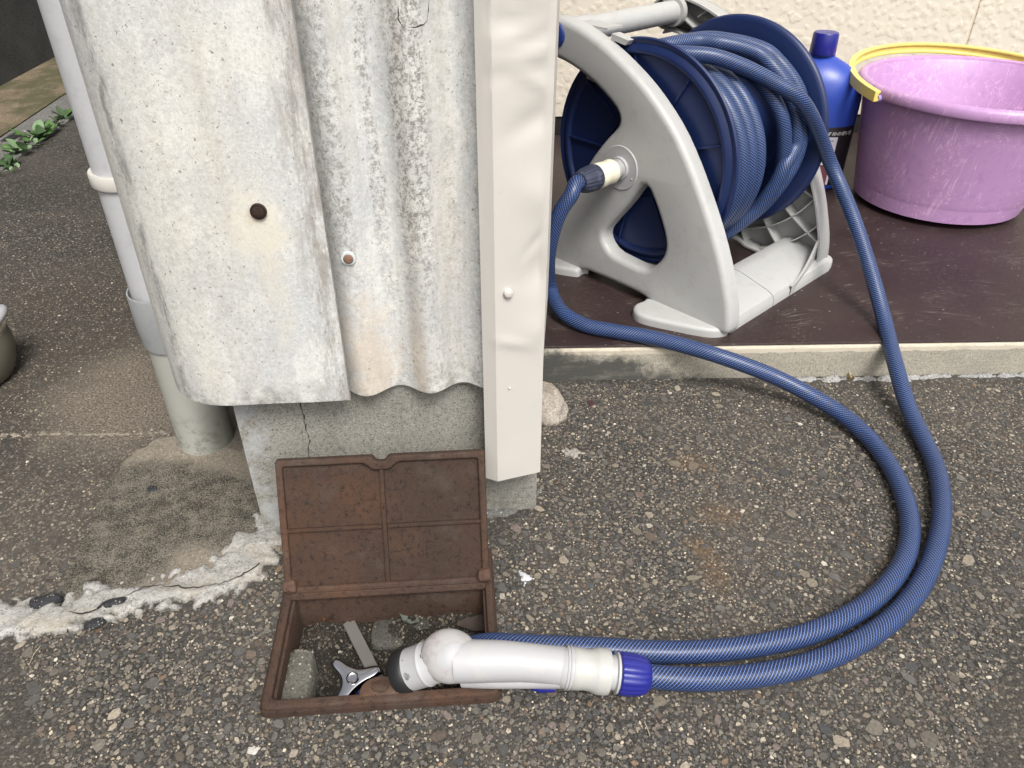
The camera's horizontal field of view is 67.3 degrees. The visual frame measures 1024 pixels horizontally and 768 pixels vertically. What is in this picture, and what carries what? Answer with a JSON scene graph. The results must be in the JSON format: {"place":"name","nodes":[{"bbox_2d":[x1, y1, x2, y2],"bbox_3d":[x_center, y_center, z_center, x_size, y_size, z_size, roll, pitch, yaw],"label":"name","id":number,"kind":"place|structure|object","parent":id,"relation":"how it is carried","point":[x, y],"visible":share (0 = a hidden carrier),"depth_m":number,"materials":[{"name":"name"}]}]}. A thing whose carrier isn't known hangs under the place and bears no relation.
{"place":"outdoors","nodes":[
{"label":"outdoors","id":0,"kind":"place"},
{"bbox_2d":[0,93,1023,767],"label":"ground","id":1,"kind":"structure","parent":0,"point":[50,175],"depth_m":0.86,"materials":[{"name":"grey asphalt"}]},
{"bbox_2d":[0,304,16,383],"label":"plastic tub","id":2,"kind":"object","parent":1,"relation":"on","point":[8,355],"visible":1,"depth_m":1.12,"materials":[{"name":"grey plastic"}]},
{"bbox_2d":[0,154,19,167],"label":"weed","id":3,"kind":"object","parent":1,"relation":"on","point":[8,158],"visible":0.99,"depth_m":1.91,"materials":[{"name":"green plant"}]},
{"bbox_2d":[1,163,19,173],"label":"weed","id":4,"kind":"object","parent":1,"relation":"on","point":[17,165],"visible":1,"depth_m":1.88,"materials":[{"name":"green plant"}]},
{"bbox_2d":[0,136,30,159],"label":"gutter cover","id":5,"kind":"object","parent":1,"relation":"on","point":[3,152],"visible":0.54,"depth_m":2.04,"materials":[{"name":"concrete"}]},
{"bbox_2d":[0,0,54,85],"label":"boundary wall","id":6,"kind":"structure","parent":1,"relation":"on","point":[25,45],"depth_m":2.69,"materials":[{"name":"concrete"}]},
{"bbox_2d":[2,121,55,159],"bbox_3d":[-1.475,-1.515,3.315,0.084,0.002,9.000,-3,35,-4],"label":"gutter channel","id":7,"kind":"object","parent":1,"relation":"on","point":[13,136],"depth_m":2.10,"materials":[{"name":"black concrete"}]},
{"bbox_2d":[0,57,65,135],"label":"dirt strip","id":8,"kind":"object","parent":1,"relation":"on","point":[26,95],"depth_m":2.48,"materials":[{"name":"beige soil"}]},
{"bbox_2d":[22,133,44,146],"bbox_3d":[-1.281,-0.640,2.038,0.077,0.021,0.073,28,43,34],"label":"weed","id":9,"kind":"object","parent":1,"relation":"on","point":[35,140],"visible":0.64,"depth_m":2.05,"materials":[{"name":"green plant"}]},
{"bbox_2d":[3,94,70,137],"bbox_3d":[-1.375,-0.831,2.354,0.081,0.038,0.597,-3,35,-4],"label":"gutter cover","id":10,"kind":"object","parent":1,"relation":"on","point":[62,102],"visible":0.25,"depth_m":2.26,"materials":[{"name":"concrete"}]},
{"bbox_2d":[0,112,73,172],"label":"weeds","id":11,"kind":"object","parent":1,"relation":"on","point":[31,142],"depth_m":2.06,"materials":[{"name":"green leaves"}]},
{"bbox_2d":[1,138,32,154],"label":"weed","id":12,"kind":"object","parent":11,"relation":"on","point":[21,147],"visible":0.99,"depth_m":1.98,"materials":[{"name":"green plant"}]},
{"bbox_2d":[9,119,54,139],"bbox_3d":[-1.286,-0.677,2.074,0.106,0.043,0.085,-25,42,-31],"label":"weed","id":13,"kind":"object","parent":11,"relation":"on","point":[38,128],"visible":0.97,"depth_m":2.08,"materials":[{"name":"green plant"}]},
{"bbox_2d":[44,116,63,127],"bbox_3d":[-1.296,-0.735,2.163,0.067,0.029,0.066,0,35,0],"label":"weed","id":14,"kind":"object","parent":11,"relation":"on","point":[56,120],"visible":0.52,"depth_m":2.17,"materials":[{"name":"green plant"}]},
{"bbox_2d":[51,106,71,118],"bbox_3d":[-1.302,-0.788,2.236,0.064,0.036,0.044,-17,38,-23],"label":"weed","id":15,"kind":"object","parent":11,"relation":"on","point":[65,113],"visible":0.89,"depth_m":2.23,"materials":[{"name":"green plant"}]},
{"bbox_2d":[33,120,57,134],"bbox_3d":[-1.279,-0.699,2.111,0.054,0.035,0.055,-8,36,-12],"label":"weed","id":16,"kind":"object","parent":1,"relation":"on","point":[49,125],"visible":0.66,"depth_m":2.12,"materials":[{"name":"green plant"}]},
{"bbox_2d":[0,431,166,437],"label":"joint ridge","id":17,"kind":"structure","parent":1,"relation":"on","point":[59,433],"depth_m":1.04,"materials":[{"name":"concrete"}]},
{"bbox_2d":[0,513,281,642],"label":"mortar fillet","id":18,"kind":"object","parent":1,"relation":"on","point":[238,567],"visible":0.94,"depth_m":0.81,"materials":[{"name":"grey concrete"}]},
{"bbox_2d":[29,593,62,608],"bbox_3d":[-0.486,0.226,0.801,0.031,0.011,0.015,-13,37,-18],"label":"pebble","id":19,"kind":"object","parent":18,"relation":"on","point":[41,601],"visible":1,"depth_m":0.80,"materials":[{"name":"stone"}]},
{"bbox_2d":[83,617,106,629],"bbox_3d":[-0.422,0.243,0.779,0.014,0.008,0.019,28,44,34],"label":"stone flake","id":20,"kind":"object","parent":18,"relation":"on","point":[96,622],"visible":1,"depth_m":0.78,"materials":[{"name":"stone"}]},
{"bbox_2d":[97,597,126,607],"bbox_3d":[-0.416,0.228,0.801,0.028,0.007,0.010,-8,36,-12],"label":"stone flake","id":21,"kind":"object","parent":18,"relation":"on","point":[118,601],"visible":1,"depth_m":0.80,"materials":[{"name":"stone"}]},
{"bbox_2d":[61,406,281,599],"bbox_3d":[-0.380,0.125,0.957,0.260,0.007,0.384,0,35,0],"label":"concrete apron","id":22,"kind":"object","parent":1,"relation":"on","point":[193,512],"visible":0.67,"depth_m":0.91,"materials":[{"name":"grey concrete"}]},
{"bbox_2d":[147,486,156,491],"bbox_3d":[-0.443,0.130,0.947,0.014,0.006,0.012,0,35,0],"label":"pebble","id":23,"kind":"object","parent":22,"relation":"on","point":[151,488],"visible":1,"depth_m":0.94,"materials":[{"name":"stone"}]},
{"bbox_2d":[247,737,260,754],"bbox_3d":[-0.228,0.318,0.681,0.015,0.005,0.024,0,35,0],"label":"stone chip","id":24,"kind":"object","parent":1,"relation":"on","point":[253,750],"visible":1,"depth_m":0.67,"materials":[{"name":"stone"}]},
{"bbox_2d":[59,0,559,532],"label":"shed","id":25,"kind":"structure","parent":1,"relation":"on","point":[337,214],"depth_m":0.66,"materials":[{"name":"concrete"}]},
{"bbox_2d":[37,0,233,455],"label":"drainpipe","id":26,"kind":"object","parent":25,"relation":"attached to","point":[200,429],"visible":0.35,"depth_m":0.86,"materials":[{"name":"plastic"}]},
{"bbox_2d":[260,449,501,717],"bbox_3d":[-0.127,0.203,0.760,0.222,0.189,0.199,-2,35,-4],"label":"valve box","id":27,"kind":"object","parent":1,"relation":"on","point":[365,538],"visible":0.94,"depth_m":0.80,"materials":[{"name":"metal"}]},
{"bbox_2d":[457,614,483,630],"bbox_3d":[-0.033,0.256,0.835,0.057,0.018,0.022,-15,38,-21],"label":"dead leaf","id":28,"kind":"object","parent":27,"relation":"in","point":[475,623],"visible":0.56,"depth_m":0.83,"materials":[{"name":"brown plant"}]},
{"bbox_2d":[387,628,652,696],"bbox_3d":[0.006,0.262,0.713,0.245,0.066,0.045,1,35,1],"label":"spray nozzle","id":29,"kind":"object","parent":27,"relation":"on","point":[453,656],"visible":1,"depth_m":0.70,"materials":[{"name":"white plastic"}]},
{"bbox_2d":[299,613,483,696],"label":"soil in box","id":30,"kind":"structure","parent":1,"relation":"on","point":[337,637],"depth_m":0.82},
{"bbox_2d":[281,649,318,699],"bbox_3d":[-0.208,0.304,0.759,0.028,0.049,0.068,-3,35,-4],"label":"concrete block","id":31,"kind":"object","parent":30,"relation":"in","point":[302,677],"depth_m":0.75,"materials":[{"name":"grey concrete"}]},
{"bbox_2d":[330,658,381,695],"bbox_3d":[-0.153,0.301,0.759,0.055,0.043,0.046,0,35,0],"label":"tap","id":32,"kind":"object","parent":30,"relation":"in","point":[353,680],"visible":0.7,"depth_m":0.75,"materials":[{"name":"silver metal"}]},
{"bbox_2d":[342,620,382,675],"bbox_3d":[-0.155,0.277,0.798,0.013,0.021,0.103,-17,38,-23],"label":"plastic strip","id":33,"kind":"object","parent":30,"relation":"on","point":[361,647],"visible":0.82,"depth_m":0.81,"materials":[{"name":"grey plastic"}]},
{"bbox_2d":[370,619,429,649],"bbox_3d":[-0.120,0.273,0.836,0.066,0.018,0.044,0,35,0],"label":"stone","id":34,"kind":"object","parent":30,"relation":"in","point":[379,640],"depth_m":0.82,"materials":[{"name":"grey stone"}]},
{"bbox_2d":[399,613,418,623],"bbox_3d":[-0.112,0.253,0.839,0.024,0.008,0.017,0,35,0],"label":"dead leaf","id":35,"kind":"object","parent":30,"relation":"on","point":[404,617],"visible":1,"depth_m":0.84,"materials":[{"name":"grey plant"}]},
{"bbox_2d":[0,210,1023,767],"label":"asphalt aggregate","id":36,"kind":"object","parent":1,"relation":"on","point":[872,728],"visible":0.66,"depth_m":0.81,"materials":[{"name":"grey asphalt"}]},
{"bbox_2d":[518,570,532,586],"bbox_3d":[0.013,0.211,0.834,0.028,0.005,0.021,25,42,32],"label":"paint spot","id":37,"kind":"object","parent":36,"relation":"on","point":[525,576],"visible":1,"depth_m":0.83,"materials":[{"name":"white paint"}]},
{"bbox_2d":[587,400,595,407],"bbox_3d":[0.112,0.029,1.097,0.015,0.005,0.018,13,37,18],"label":"pebble","id":38,"kind":"object","parent":36,"relation":"on","point":[591,403],"visible":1,"depth_m":1.09,"materials":[{"name":"brown stone"}]},
{"bbox_2d":[541,381,568,427],"bbox_3d":[0.047,0.030,1.079,0.063,0.059,0.079,-18,39,-24],"label":"stone","id":39,"kind":"object","parent":1,"relation":"on","point":[555,409],"visible":0.52,"depth_m":1.05,"materials":[{"name":"beige stone"}]},
{"bbox_2d":[564,447,583,458],"bbox_3d":[0.081,0.090,1.008,0.031,0.005,0.027,0,35,0],"label":"cement splash","id":40,"kind":"object","parent":1,"relation":"on","point":[574,452],"visible":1,"depth_m":1.01,"materials":[{"name":"beige concrete"}]},
{"bbox_2d":[470,174,920,663],"bbox_3d":[0.218,0.035,0.884,0.526,0.311,0.656,9,36,13],"label":"garden hose","id":41,"kind":"object","parent":1,"relation":"on","point":[880,592],"visible":0.84,"depth_m":0.86,"materials":[{"name":"blue rubber"}]},
{"bbox_2d":[543,132,1023,380],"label":"porch","id":42,"kind":"object","parent":1,"relation":"on","point":[954,293],"depth_m":1.19,"materials":[{"name":"concrete"}]},
{"bbox_2d":[555,0,832,337],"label":"hose reel","id":43,"kind":"object","parent":42,"relation":"on","point":[649,145],"visible":0.75,"depth_m":1.16,"materials":[{"name":"grey plastic"}]},
{"bbox_2d":[650,31,952,691],"bbox_3d":[0.335,-0.142,0.970,0.468,0.426,0.914,0,35,0],"label":"garden hose","id":44,"kind":"object","parent":43,"relation":"on","point":[772,77],"visible":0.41,"depth_m":1.09,"materials":[{"name":"blue rubber"}]},
{"bbox_2d":[809,30,861,189],"bbox_3d":[0.612,-0.561,1.582,0.177,0.302,0.125,0,35,0],"label":"bottle","id":45,"kind":"object","parent":42,"relation":"on","point":[844,96],"visible":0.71,"depth_m":1.51,"materials":[{"name":"blue plastic"}]},
{"bbox_2d":[848,42,1023,224],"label":"bucket","id":46,"kind":"object","parent":42,"relation":"on","point":[940,138],"visible":0.99,"depth_m":1.45,"materials":[{"name":"purple plastic"}]},
{"bbox_2d":[554,0,1023,134],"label":"house wall","id":47,"kind":"structure","parent":1,"relation":"on","point":[858,25],"depth_m":1.81,"materials":[{"name":"beige paint"}]},
{"bbox_2d":[847,372,854,380],"bbox_3d":[0.504,-0.012,1.148,0.011,0.011,0.018,0,35,0],"label":"pebble","id":48,"kind":"object","parent":1,"relation":"on","point":[850,377],"visible":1,"depth_m":1.14,"materials":[{"name":"beige stone"}]},
{"bbox_2d":[796,371,1023,382],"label":"mortar fillet","id":49,"kind":"object","parent":1,"relation":"on","point":[836,378],"visible":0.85,"depth_m":1.15,"materials":[{"name":"white concrete"}]}
]}

